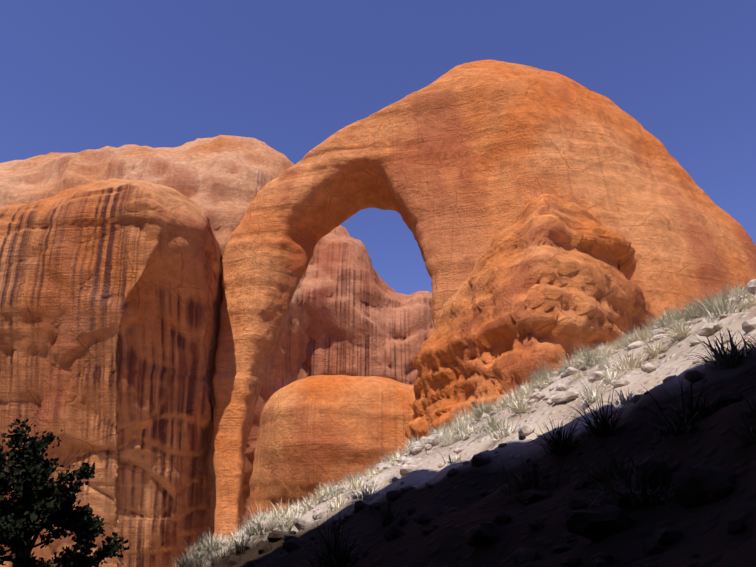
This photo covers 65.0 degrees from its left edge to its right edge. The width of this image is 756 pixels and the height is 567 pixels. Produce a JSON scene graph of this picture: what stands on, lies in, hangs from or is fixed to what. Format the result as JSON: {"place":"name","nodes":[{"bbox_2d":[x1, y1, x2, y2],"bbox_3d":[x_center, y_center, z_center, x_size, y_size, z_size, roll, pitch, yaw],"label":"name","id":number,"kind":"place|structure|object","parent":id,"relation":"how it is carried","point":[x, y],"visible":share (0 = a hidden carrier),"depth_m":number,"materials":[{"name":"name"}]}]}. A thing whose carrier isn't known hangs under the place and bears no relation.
{"place":"outdoors","nodes":[
{"label":"outdoors","id":0,"kind":"place"},
{"bbox_2d":[297,225,433,385],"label":"canyon wall behind arch","id":1,"kind":"structure","parent":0,"point":[365,318],"depth_m":270.34,"materials":[{"name":"brown stone"}]},
{"bbox_2d":[0,0,755,294],"label":"sky","id":2,"kind":"structure","parent":0,"point":[76,76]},
{"bbox_2d":[201,296,755,566],"bbox_3d":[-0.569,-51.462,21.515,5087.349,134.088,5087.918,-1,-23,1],"label":"terrain","id":3,"kind":"structure","parent":0,"point":[709,539],"depth_m":3.81,"materials":[{"name":"soil"}]},
{"bbox_2d":[0,415,128,566],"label":"juniper tree","id":4,"kind":"object","parent":3,"relation":"on","point":[49,503],"visible":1,"depth_m":6.90,"materials":[{"name":"green plant"}]},
{"bbox_2d":[0,178,222,566],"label":"buttress","id":5,"kind":"structure","parent":3,"relation":"on","point":[111,294],"depth_m":113.39,"materials":[{"name":"stone"}]},
{"bbox_2d":[0,135,313,529],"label":"canyon wall","id":6,"kind":"structure","parent":3,"relation":"on","point":[221,181],"depth_m":271.54,"materials":[{"name":"brown stone"}]},
{"bbox_2d":[248,375,415,522],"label":"slickrock mound","id":7,"kind":"object","parent":3,"relation":"on","point":[314,431],"visible":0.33,"depth_m":198.68,"materials":[{"name":"stone"}]},
{"bbox_2d":[168,278,755,566],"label":"grass tufts","id":8,"kind":"object","parent":3,"relation":"on","point":[333,556],"visible":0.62,"depth_m":6.13,"materials":[{"name":"plant"}]},
{"bbox_2d":[178,279,755,566],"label":"scattered stones","id":9,"kind":"object","parent":3,"relation":"on","point":[697,485],"visible":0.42,"depth_m":3.37,"materials":[{"name":"grey stone"}]},
{"bbox_2d":[212,60,755,540],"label":"rock arch","id":10,"kind":"structure","parent":3,"relation":"on","point":[456,168],"depth_m":130.01,"materials":[{"name":"stone"}]},
{"bbox_2d":[405,193,654,442],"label":"rock outcrop","id":11,"kind":"object","parent":3,"relation":"on","point":[547,281],"visible":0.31,"depth_m":85.67,"materials":[{"name":"stone"}]}
]}

